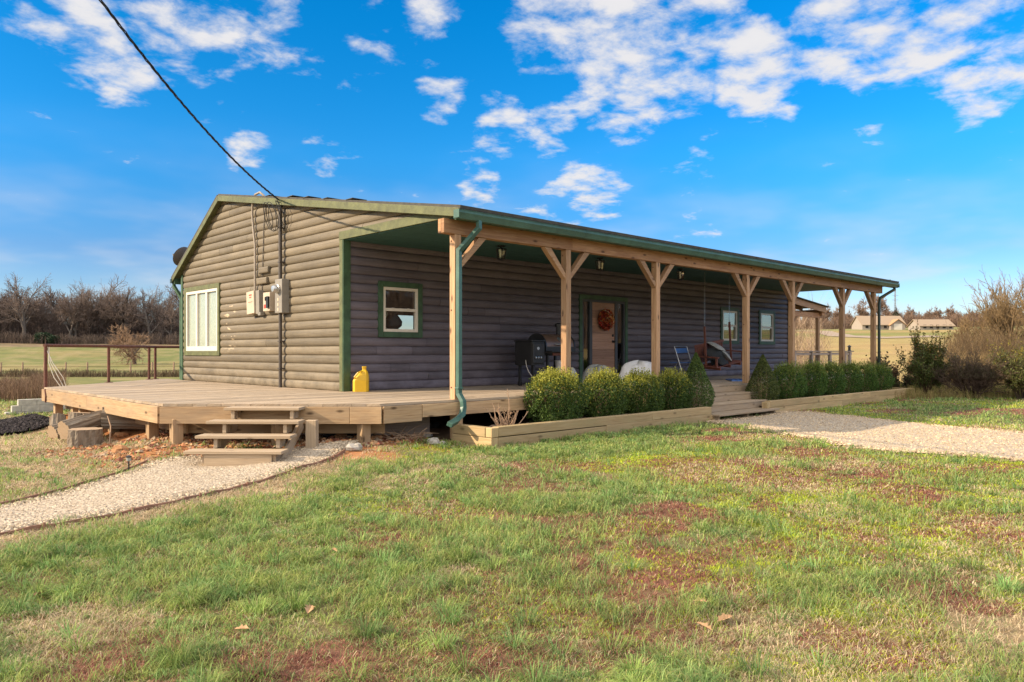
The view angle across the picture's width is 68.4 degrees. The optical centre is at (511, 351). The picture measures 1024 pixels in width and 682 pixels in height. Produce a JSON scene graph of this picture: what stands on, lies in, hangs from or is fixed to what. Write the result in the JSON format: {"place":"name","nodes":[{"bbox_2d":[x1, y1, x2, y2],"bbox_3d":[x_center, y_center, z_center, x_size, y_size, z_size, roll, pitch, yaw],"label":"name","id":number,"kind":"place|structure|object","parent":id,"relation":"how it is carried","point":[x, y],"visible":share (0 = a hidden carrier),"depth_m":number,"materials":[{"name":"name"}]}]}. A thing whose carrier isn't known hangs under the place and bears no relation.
{"place":"outdoors","nodes":[
{"label":"outdoors","id":0,"kind":"place"},
{"bbox_2d":[0,440,358,531],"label":"gravel path","id":1,"kind":"structure","parent":0,"point":[159,476],"depth_m":7.90,"materials":[{"name":"beige gravel"}]},
{"bbox_2d":[0,326,1023,681],"bbox_3d":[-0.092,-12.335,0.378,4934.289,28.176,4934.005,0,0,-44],"label":"ground","id":2,"kind":"structure","parent":0,"point":[14,356],"depth_m":4.94,"materials":[{"name":"green plant"}]},
{"bbox_2d":[0,286,33,332],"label":"bare tree","id":3,"kind":"object","parent":2,"relation":"on","point":[10,313],"visible":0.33,"depth_m":163.27,"materials":[{"name":"brown plant"}]},
{"bbox_2d":[0,413,49,434],"bbox_3d":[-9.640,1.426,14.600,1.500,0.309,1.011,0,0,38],"label":"mulch bed","id":4,"kind":"object","parent":2,"relation":"on","point":[24,432],"visible":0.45,"depth_m":14.17,"materials":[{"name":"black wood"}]},
{"bbox_2d":[0,273,54,339],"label":"bare tree","id":5,"kind":"object","parent":2,"relation":"on","point":[29,306],"visible":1,"depth_m":158.87,"materials":[{"name":"brown wood"}]},
{"bbox_2d":[4,399,68,414],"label":"block wall","id":6,"kind":"structure","parent":2,"relation":"on","point":[24,406],"depth_m":18.97,"materials":[{"name":"concrete"}]},
{"bbox_2d":[0,368,73,400],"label":"dead weeds","id":7,"kind":"object","parent":2,"relation":"on","point":[24,387],"visible":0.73,"depth_m":23.82,"materials":[{"name":"brown plant"}]},
{"bbox_2d":[25,297,59,331],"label":"bare tree","id":8,"kind":"object","parent":2,"relation":"on","point":[36,318],"visible":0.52,"depth_m":163.42,"materials":[{"name":"brown plant"}]},
{"bbox_2d":[33,332,51,343],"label":"evergreen bush","id":9,"kind":"object","parent":2,"relation":"on","point":[38,334],"visible":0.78,"depth_m":155.96,"materials":[{"name":"green plant"}]},
{"bbox_2d":[31,301,58,334],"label":"bare tree","id":10,"kind":"object","parent":2,"relation":"on","point":[46,317],"visible":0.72,"depth_m":163.22,"materials":[{"name":"brown plant"}]},
{"bbox_2d":[47,423,60,438],"bbox_3d":[-7.216,1.263,12.360,0.338,0.414,0.664,0,0,33],"label":"cut log","id":11,"kind":"object","parent":2,"relation":"on","point":[52,431],"visible":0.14,"depth_m":12.09,"materials":[{"name":"brown wood"}]},
{"bbox_2d":[23,285,87,336],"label":"bare tree","id":12,"kind":"object","parent":2,"relation":"on","point":[54,299],"visible":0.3,"depth_m":169.34,"materials":[{"name":"brown plant"}]},
{"bbox_2d":[49,413,65,425],"bbox_3d":[-7.576,1.248,12.558,0.241,0.463,0.432,0,0,-27],"label":"cut log","id":13,"kind":"object","parent":2,"relation":"on","point":[54,418],"visible":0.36,"depth_m":12.54,"materials":[{"name":"brown wood"}]},
{"bbox_2d":[42,297,89,334],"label":"bare tree","id":14,"kind":"object","parent":2,"relation":"on","point":[51,314],"visible":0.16,"depth_m":164.12,"materials":[{"name":"brown plant"}]},
{"bbox_2d":[0,460,147,503],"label":"path edging","id":15,"kind":"object","parent":2,"relation":"on","point":[65,488],"visible":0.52,"depth_m":7.95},
{"bbox_2d":[50,293,98,343],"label":"bare tree","id":16,"kind":"object","parent":2,"relation":"on","point":[71,309],"visible":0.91,"depth_m":158.15,"materials":[{"name":"brown plant"}]},
{"bbox_2d":[54,276,101,338],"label":"bare tree","id":17,"kind":"object","parent":2,"relation":"on","point":[76,325],"visible":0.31,"depth_m":161.37,"materials":[{"name":"brown wood"}]},
{"bbox_2d":[57,410,101,439],"bbox_3d":[-6.849,1.163,12.058,0.318,0.430,0.733,0,0,27],"label":"cut log","id":18,"kind":"object","parent":2,"relation":"on","point":[92,419],"visible":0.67,"depth_m":11.89,"materials":[{"name":"brown wood"}]},
{"bbox_2d":[0,397,165,465],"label":"yard grass","id":19,"kind":"structure","parent":2,"relation":"on","point":[19,437],"depth_m":11.93,"materials":[{"name":"beige plant"}]},
{"bbox_2d":[67,427,103,447],"bbox_3d":[-6.480,1.321,11.444,0.488,0.304,0.466,0,0,-31],"label":"stone block","id":20,"kind":"object","parent":2,"relation":"on","point":[85,436],"visible":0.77,"depth_m":11.27,"materials":[{"name":"beige stone"}]},
{"bbox_2d":[0,362,177,373],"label":"field fence","id":21,"kind":"object","parent":2,"relation":"on","point":[130,366],"visible":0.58,"depth_m":51.90,"materials":[{"name":"metal"}]},
{"bbox_2d":[65,285,114,338],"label":"bare tree","id":22,"kind":"object","parent":2,"relation":"on","point":[100,322],"visible":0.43,"depth_m":161.63,"materials":[{"name":"brown plant"}]},
{"bbox_2d":[0,367,183,376],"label":"tall grass","id":23,"kind":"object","parent":2,"relation":"on","point":[113,373],"visible":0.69,"depth_m":49.96,"materials":[{"name":"brown plant"}]},
{"bbox_2d":[0,304,183,341],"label":"woods undergrowth","id":24,"kind":"object","parent":2,"relation":"on","point":[106,331],"visible":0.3,"depth_m":162.55,"materials":[{"name":"brown plant"}]},
{"bbox_2d":[0,328,183,344],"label":"woods undergrowth","id":25,"kind":"object","parent":2,"relation":"on","point":[158,339],"visible":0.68,"depth_m":156.01,"materials":[{"name":"brown plant"}]},
{"bbox_2d":[67,274,128,337],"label":"bare tree","id":26,"kind":"object","parent":2,"relation":"on","point":[113,287],"visible":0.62,"depth_m":162.07,"materials":[{"name":"brown wood"}]},
{"bbox_2d":[93,286,140,337],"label":"bare tree","id":27,"kind":"object","parent":2,"relation":"on","point":[110,291],"visible":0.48,"depth_m":161.36,"materials":[{"name":"brown plant"}]},
{"bbox_2d":[95,286,148,331],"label":"bare tree","id":28,"kind":"object","parent":2,"relation":"on","point":[122,298],"visible":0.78,"depth_m":158.88,"materials":[{"name":"brown wood"}]},
{"bbox_2d":[101,407,145,429],"bbox_3d":[-6.326,1.078,12.350,0.684,0.406,0.344,0,0,-12],"label":"cut log","id":29,"kind":"object","parent":2,"relation":"on","point":[118,422],"visible":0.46,"depth_m":12.21,"materials":[{"name":"brown wood"}]},
{"bbox_2d":[106,322,150,364],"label":"round field tree","id":30,"kind":"object","parent":2,"relation":"on","point":[129,352],"visible":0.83,"depth_m":77.89,"materials":[{"name":"brown plant"}]},
{"bbox_2d":[118,289,178,334],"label":"bare tree","id":31,"kind":"object","parent":2,"relation":"on","point":[138,316],"visible":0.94,"depth_m":159.35,"materials":[{"name":"plant"}]},
{"bbox_2d":[135,285,178,331],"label":"bare tree","id":32,"kind":"object","parent":2,"relation":"on","point":[149,301],"visible":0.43,"depth_m":166.77,"materials":[{"name":"brown wood"}]},
{"bbox_2d":[154,304,178,337],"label":"bare tree","id":33,"kind":"object","parent":2,"relation":"on","point":[170,320],"visible":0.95,"depth_m":158.94,"materials":[{"name":"brown plant"}]},
{"bbox_2d":[156,284,183,318],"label":"bare tree","id":34,"kind":"object","parent":2,"relation":"on","point":[174,294],"visible":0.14,"depth_m":163.81,"materials":[{"name":"brown wood"}]},
{"bbox_2d":[0,449,344,536],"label":"path edging","id":35,"kind":"object","parent":2,"relation":"on","point":[150,506],"visible":0.52,"depth_m":6.96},
{"bbox_2d":[36,429,427,471],"bbox_3d":[-3.988,1.342,10.988,4.460,0.328,3.898,0,0,-44],"label":"rubble","id":36,"kind":"object","parent":2,"relation":"on","point":[188,437],"visible":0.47,"depth_m":10.52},
{"bbox_2d":[183,406,318,465],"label":"deck steps","id":37,"kind":"structure","parent":2,"relation":"on","point":[217,454],"depth_m":9.71,"materials":[{"name":"brown wood"}]},
{"bbox_2d":[346,443,362,450],"bbox_3d":[-2.083,1.276,9.999,0.184,0.124,0.233,0,0,13],"label":"rock","id":38,"kind":"object","parent":2,"relation":"on","point":[354,446],"visible":0.76,"depth_m":9.93,"materials":[{"name":"white stone"}]},
{"bbox_2d":[321,422,439,436],"bbox_3d":[-2.197,1.156,12.026,2.333,0.264,0.961,0,0,-44],"label":"drain pipe","id":39,"kind":"object","parent":2,"relation":"on","point":[434,424],"visible":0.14,"depth_m":11.22,"materials":[{"name":"black metal"}]},
{"bbox_2d":[377,423,438,440],"bbox_3d":[-1.483,1.181,10.888,0.952,0.217,0.768,0,0,-44],"label":"stick heap","id":40,"kind":"object","parent":2,"relation":"on","point":[402,436],"visible":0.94,"depth_m":10.86,"materials":[{"name":"brown wood"}]},
{"bbox_2d":[42,373,862,444],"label":"wooden deck","id":41,"kind":"structure","parent":2,"relation":"on","point":[176,408],"depth_m":11.49,"materials":[{"name":"brown wood"}]},
{"bbox_2d":[43,344,183,386],"bbox_3d":[-9.225,0.403,18.740,1.417,1.134,6.670,0,0,17],"label":"pipe railing","id":42,"kind":"object","parent":41,"relation":"on","point":[46,346],"visible":0.86,"depth_m":17.67,"materials":[{"name":"metal"}]},
{"bbox_2d":[353,366,368,391],"bbox_3d":[-2.724,0.491,13.598,0.280,0.457,0.248,0,0,-7],"label":"yellow jug","id":43,"kind":"object","parent":41,"relation":"on","point":[361,381],"visible":1,"depth_m":13.50,"materials":[{"name":"plastic"}]},
{"bbox_2d":[514,323,582,385],"bbox_3d":[0.752,0.044,16.041,1.508,1.348,0.716,0,0,-44],"label":"pellet grill","id":44,"kind":"object","parent":41,"relation":"on","point":[534,349],"visible":0.66,"depth_m":15.75,"materials":[{"name":"black metal"}]},
{"bbox_2d":[582,364,612,384],"bbox_3d":[1.896,0.495,16.478,0.768,0.450,0.628,0,0,-44],"label":"grey bag","id":45,"kind":"object","parent":41,"relation":"on","point":[594,366],"visible":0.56,"depth_m":16.28,"materials":[{"name":"fabric"}]},
{"bbox_2d":[619,360,650,385],"bbox_3d":[2.744,0.446,16.311,1.128,0.547,0.723,0,0,-44],"label":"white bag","id":46,"kind":"object","parent":41,"relation":"on","point":[629,366],"visible":0.47,"depth_m":16.04,"materials":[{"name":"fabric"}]},
{"bbox_2d":[670,346,695,377],"bbox_3d":[4.400,0.291,19.640,0.584,0.874,0.600,0,0,-44],"label":"folding chair","id":47,"kind":"object","parent":41,"relation":"on","point":[681,350],"visible":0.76,"depth_m":19.57,"materials":[{"name":"fabric"}]},
{"bbox_2d":[170,194,899,427],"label":"log house","id":48,"kind":"structure","parent":2,"relation":"on","point":[354,270],"depth_m":15.89,"materials":[{"name":"brown wood"}]},
{"bbox_2d":[173,247,186,264],"bbox_3d":[-8.729,-2.300,19.795,0.482,0.917,0.593,0,0,-11],"label":"satellite dish","id":49,"kind":"object","parent":48,"relation":"on","point":[178,254],"visible":0.36,"depth_m":19.72,"materials":[{"name":"grey metal"}]},
{"bbox_2d":[99,0,278,199],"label":"service cable","id":50,"kind":"object","parent":48,"relation":"attached to","point":[163,80],"visible":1,"depth_m":10.81,"materials":[{"name":"black rubber"}]},
{"bbox_2d":[184,283,220,355],"bbox_3d":[-7.525,-0.760,18.363,0.125,1.700,2.170,0,0,-44],"label":"window","id":51,"kind":"structure","parent":48,"relation":"in","point":[202,304],"depth_m":18.35,"materials":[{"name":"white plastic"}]},
{"bbox_2d":[246,290,264,315],"bbox_3d":[-5.464,-1.033,16.068,0.158,0.537,0.604,0,0,-44],"label":"utility box","id":52,"kind":"object","parent":48,"relation":"attached to","point":[254,299],"visible":0.99,"depth_m":15.97,"materials":[{"name":"beige metal"}]},
{"bbox_2d":[251,191,264,290],"bbox_3d":[-5.400,-2.332,16.001,0.607,2.103,0.104,0,0,43],"label":"conduit","id":53,"kind":"object","parent":48,"relation":"attached to","point":[252,208],"visible":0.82,"depth_m":16.12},
{"bbox_2d":[263,292,274,311],"bbox_3d":[-5.048,-1.035,15.606,0.195,0.390,0.300,0,0,-44],"label":"breaker box","id":54,"kind":"object","parent":48,"relation":"attached to","point":[268,301],"visible":0.94,"depth_m":15.51,"materials":[{"name":"grey metal"}]},
{"bbox_2d":[271,279,288,312],"bbox_3d":[-4.678,-1.120,15.143,0.300,0.680,0.300,0,0,-44],"label":"electric meter box","id":55,"kind":"object","parent":48,"relation":"attached to","point":[280,288],"visible":1,"depth_m":15.08,"materials":[{"name":"metal"}]},
{"bbox_2d":[277,205,284,386],"bbox_3d":[-4.672,-1.183,15.246,0.149,3.805,0.119,0,0,-44],"label":"service mast","id":56,"kind":"object","parent":48,"relation":"attached to","point":[280,262],"visible":0.76,"depth_m":15.21,"materials":[{"name":"black metal"}]},
{"bbox_2d":[263,200,285,231],"bbox_3d":[-4.804,-2.732,15.215,0.678,0.614,0.166,0,0,37],"label":"cable coil","id":57,"kind":"object","parent":56,"relation":"hanging from","point":[271,227],"visible":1,"depth_m":15.19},
{"bbox_2d":[377,281,422,337],"bbox_3d":[-2.214,-0.805,14.569,1.020,1.060,0.256,0,0,-44],"label":"window","id":58,"kind":"structure","parent":48,"relation":"in","point":[417,289],"depth_m":14.49,"materials":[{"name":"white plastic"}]},
{"bbox_2d":[592,302,615,375],"bbox_3d":[2.284,-0.254,18.714,0.880,1.927,0.139,0,0,-44],"label":"door","id":59,"kind":"structure","parent":48,"relation":"in","point":[603,341],"depth_m":18.68,"materials":[{"name":"brown wood"}]},
{"bbox_2d":[597,309,614,330],"bbox_3d":[2.337,-0.789,18.666,0.556,0.568,0.266,0,0,-44],"label":"wreath","id":60,"kind":"object","parent":59,"relation":"attached to","point":[606,320],"visible":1,"depth_m":18.58,"materials":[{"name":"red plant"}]},
{"bbox_2d":[694,272,741,369],"bbox_3d":[5.361,-0.775,19.445,1.426,2.483,0.684,0,0,-44],"label":"porch swing","id":61,"kind":"object","parent":48,"relation":"hanging from","point":[705,356],"visible":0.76,"depth_m":19.36,"materials":[{"name":"red paint"}]},
{"bbox_2d":[707,347,724,364],"bbox_3d":[5.212,0.088,19.301,0.591,0.505,0.225,0,0,-33],"label":"cushion","id":62,"kind":"object","parent":61,"relation":"on","point":[712,352],"visible":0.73,"depth_m":19.22,"materials":[{"name":"black fabric"}]},
{"bbox_2d":[720,307,738,343],"bbox_3d":[6.562,-0.790,22.892,1.050,1.110,0.164,0,0,-44],"label":"window","id":63,"kind":"structure","parent":48,"relation":"in","point":[723,323],"depth_m":22.96,"materials":[{"name":"white plastic"}]},
{"bbox_2d":[758,310,774,344],"bbox_3d":[8.225,-0.790,24.481,1.050,1.110,0.164,0,0,-44],"label":"window","id":64,"kind":"structure","parent":48,"relation":"in","point":[764,340],"depth_m":24.57,"materials":[{"name":"white plastic"}]},
{"bbox_2d":[452,405,714,448],"bbox_3d":[1.527,1.236,12.891,5.854,0.352,0.870,0,0,-44],"label":"timber planter","id":65,"kind":"object","parent":2,"relation":"on","point":[494,435],"visible":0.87,"depth_m":11.69,"materials":[{"name":"brown wood"}]},
{"bbox_2d":[483,389,527,425],"bbox_3d":[-0.121,0.873,11.304,0.433,0.626,0.658,0,0,-76],"label":"dry plant","id":66,"kind":"object","parent":65,"relation":"in","point":[504,422],"visible":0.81,"depth_m":11.30,"materials":[{"name":"beige plant"}]},
{"bbox_2d":[523,366,590,421],"bbox_3d":[0.718,0.721,12.281,1.064,0.987,1.029,0,0,-44],"label":"boxwood","id":67,"kind":"object","parent":65,"relation":"in","point":[556,381],"visible":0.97,"depth_m":12.06,"materials":[{"name":"green plant"}]},
{"bbox_2d":[579,366,629,416],"bbox_3d":[1.571,0.729,13.104,0.822,0.968,0.862,0,0,-44],"label":"boxwood","id":68,"kind":"object","parent":65,"relation":"in","point":[611,390],"visible":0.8,"depth_m":12.92,"materials":[{"name":"green plant"}]},
{"bbox_2d":[616,367,665,413],"bbox_3d":[2.350,0.744,13.845,0.913,0.939,0.870,0,0,-44],"label":"boxwood","id":69,"kind":"object","parent":65,"relation":"in","point":[645,381],"visible":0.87,"depth_m":13.65,"materials":[{"name":"green plant"}]},
{"bbox_2d":[650,367,695,410],"bbox_3d":[3.094,0.748,14.501,0.789,0.931,0.834,0,0,-44],"label":"boxwood","id":70,"kind":"object","parent":65,"relation":"in","point":[681,397],"visible":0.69,"depth_m":14.32,"materials":[{"name":"green plant"}]},
{"bbox_2d":[678,352,714,407],"bbox_3d":[3.663,0.607,15.016,0.763,1.210,0.758,0,0,-44],"label":"conical shrub","id":71,"kind":"object","parent":65,"relation":"on","point":[696,365],"visible":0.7,"depth_m":14.87,"materials":[{"name":"green plant"}]},
{"bbox_2d":[676,385,779,419],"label":"porch steps","id":72,"kind":"structure","parent":2,"relation":"on","point":[728,401],"depth_m":15.88,"materials":[{"name":"brown wood"}]},
{"bbox_2d":[598,384,1023,442],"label":"lawn grass","id":73,"kind":"structure","parent":2,"relation":"on","point":[905,403],"depth_m":15.93,"materials":[{"name":"plant"}]},
{"bbox_2d":[795,296,829,365],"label":"side porch roof","id":74,"kind":"structure","parent":2,"relation":"on","point":[818,312],"depth_m":28.79,"materials":[{"name":"brown wood"}]},
{"bbox_2d":[795,291,838,368],"bbox_3d":[15.242,-1.108,38.647,3.563,4.748,11.770,0,0,19],"label":"pale brush","id":75,"kind":"object","parent":2,"relation":"on","point":[801,347],"visible":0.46,"depth_m":37.04,"materials":[{"name":"beige plant"}]},
{"bbox_2d":[762,387,915,411],"bbox_3d":[8.398,1.233,19.457,9.047,0.354,0.870,0,0,-44],"label":"timber planter","id":76,"kind":"object","parent":2,"relation":"on","point":[804,403],"visible":0.79,"depth_m":18.25,"materials":[{"name":"brown wood"}]},
{"bbox_2d":[745,354,779,400],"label":"conical shrub","id":77,"kind":"object","parent":76,"relation":"on","point":[766,373],"visible":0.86,"depth_m":16.71,"materials":[{"name":"green plant"}]},
{"bbox_2d":[769,360,808,398],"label":"boxwood","id":78,"kind":"object","parent":76,"relation":"in","point":[791,375],"visible":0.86,"depth_m":17.57,"materials":[{"name":"green plant"}]},
{"bbox_2d":[797,358,828,396],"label":"boxwood","id":79,"kind":"object","parent":76,"relation":"in","point":[810,369],"visible":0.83,"depth_m":18.48,"materials":[{"name":"green plant"}]},
{"bbox_2d":[819,360,847,394],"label":"boxwood","id":80,"kind":"object","parent":76,"relation":"in","point":[830,369],"visible":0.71,"depth_m":19.24,"materials":[{"name":"green plant"}]},
{"bbox_2d":[836,360,863,393],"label":"boxwood","id":81,"kind":"object","parent":76,"relation":"in","point":[848,367],"visible":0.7,"depth_m":19.99,"materials":[{"name":"green plant"}]},
{"bbox_2d":[851,361,878,391],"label":"boxwood","id":82,"kind":"object","parent":76,"relation":"in","point":[867,370],"visible":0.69,"depth_m":20.73,"materials":[{"name":"green plant"}]},
{"bbox_2d":[865,361,894,390],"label":"boxwood","id":83,"kind":"object","parent":76,"relation":"in","point":[881,370],"visible":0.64,"depth_m":21.40,"materials":[{"name":"green plant"}]},
{"bbox_2d":[848,298,869,315],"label":"bare tree","id":84,"kind":"object","parent":2,"relation":"on","point":[861,311],"visible":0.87,"depth_m":328.61,"materials":[{"name":"brown wood"}]},
{"bbox_2d":[867,294,888,313],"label":"bare tree","id":85,"kind":"object","parent":2,"relation":"on","point":[883,303],"visible":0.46,"depth_m":339.11,"materials":[{"name":"brown wood"}]},
{"bbox_2d":[850,316,906,329],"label":"farm house","id":86,"kind":"structure","parent":2,"relation":"on","point":[887,323],"depth_m":285.68,"materials":[{"name":"beige"}]},
{"bbox_2d":[865,351,903,387],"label":"leafy shrub","id":87,"kind":"object","parent":2,"relation":"on","point":[895,372],"visible":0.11,"depth_m":22.91,"materials":[{"name":"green plant"}]},
{"bbox_2d":[890,370,915,387],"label":"leafy shrub","id":88,"kind":"object","parent":2,"relation":"on","point":[906,382],"visible":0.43,"depth_m":22.77,"materials":[{"name":"green plant"}]},
{"bbox_2d":[795,310,1023,328],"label":"hedgerow","id":89,"kind":"object","parent":2,"relation":"on","point":[834,323],"visible":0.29,"depth_m":326.52,"materials":[{"name":"brown plant"}]},
{"bbox_2d":[893,320,955,393],"bbox_3d":[12.082,0.206,22.431,1.565,2.358,1.533,0,0,-28],"label":"leafy shrub","id":90,"kind":"object","parent":2,"relation":"on","point":[925,354],"visible":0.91,"depth_m":22.21,"materials":[{"name":"green plant"}]},
{"bbox_2d":[906,319,955,329],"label":"farm house","id":91,"kind":"structure","parent":2,"relation":"on","point":[924,324],"depth_m":271.05,"materials":[{"name":"beige"}]},
{"bbox_2d":[951,313,991,345],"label":"bare multi stem tree","id":92,"kind":"object","parent":2,"relation":"on","point":[978,320],"visible":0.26,"depth_m":65.98,"materials":[{"name":"brown plant"}]},
{"bbox_2d":[923,339,1021,397],"bbox_3d":[13.179,0.515,21.346,2.029,1.740,2.300,0,0,-23],"label":"twiggy shrub","id":93,"kind":"object","parent":2,"relation":"on","point":[979,377],"visible":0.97,"depth_m":21.32,"materials":[{"name":"brown plant"}]},
{"bbox_2d":[938,319,1023,358],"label":"bramble bank","id":94,"kind":"structure","parent":2,"relation":"on","point":[960,343],"depth_m":55.03,"materials":[{"name":"brown plant"}]},
{"bbox_2d":[959,267,1023,348],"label":"bare multi stem tree","id":95,"kind":"object","parent":2,"relation":"on","point":[1001,315],"visible":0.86,"depth_m":62.55,"materials":[{"name":"brown wood"}]},
{"bbox_2d":[985,335,1023,398],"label":"leafy shrub","id":96,"kind":"object","parent":2,"relation":"on","point":[1018,380],"visible":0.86,"depth_m":20.87,"materials":[{"name":"green plant"}]},
{"bbox_2d":[996,285,1023,332],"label":"bare multi stem tree","id":97,"kind":"object","parent":2,"relation":"on","point":[1018,306],"visible":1,"depth_m":58.83,"materials":[{"name":"brown plant"}]},
{"bbox_2d":[0,0,1023,328],"label":"sky","id":98,"kind":"structure","parent":0,"point":[884,139],"materials":[{"name":"blue"}]},
{"bbox_2d":[712,412,1023,462],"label":"gravel driveway","id":99,"kind":"structure","parent":0,"point":[914,435],"depth_m":12.00,"materials":[{"name":"beige gravel"}]},
{"bbox_2d":[820,331,943,337],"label":"farm lane","id":100,"kind":"structure","parent":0,"point":[835,333],"depth_m":173.36,"materials":[{"name":"beige gravel"}]},
{"bbox_2d":[889,382,1022,398],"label":"lawn edge grass","id":101,"kind":"structure","parent":0,"point":[933,392],"depth_m":21.41,"materials":[{"name":"brown plant"}]},
{"bbox_2d":[905,347,1017,383],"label":"tall dead grass","id":102,"kind":"structure","parent":0,"point":[982,357],"depth_m":36.00,"materials":[{"name":"brown plant"}]},
{"bbox_3d":[9.592,1.196,30.643,6.490,0.424,5.734,0,0,-44],"label":"side deck","id":103,"kind":"object","parent":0,"visible":0},
{"bbox_2d":[795,351,853,371],"bbox_3d":[11.998,0.490,28.949,5.250,1.060,0.140,0,0,-44],"label":"wood railing","id":104,"kind":"object","parent":103,"relation":"on","point":[848,354],"visible":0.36,"depth_m":28.85,"materials":[{"name":"wood"}]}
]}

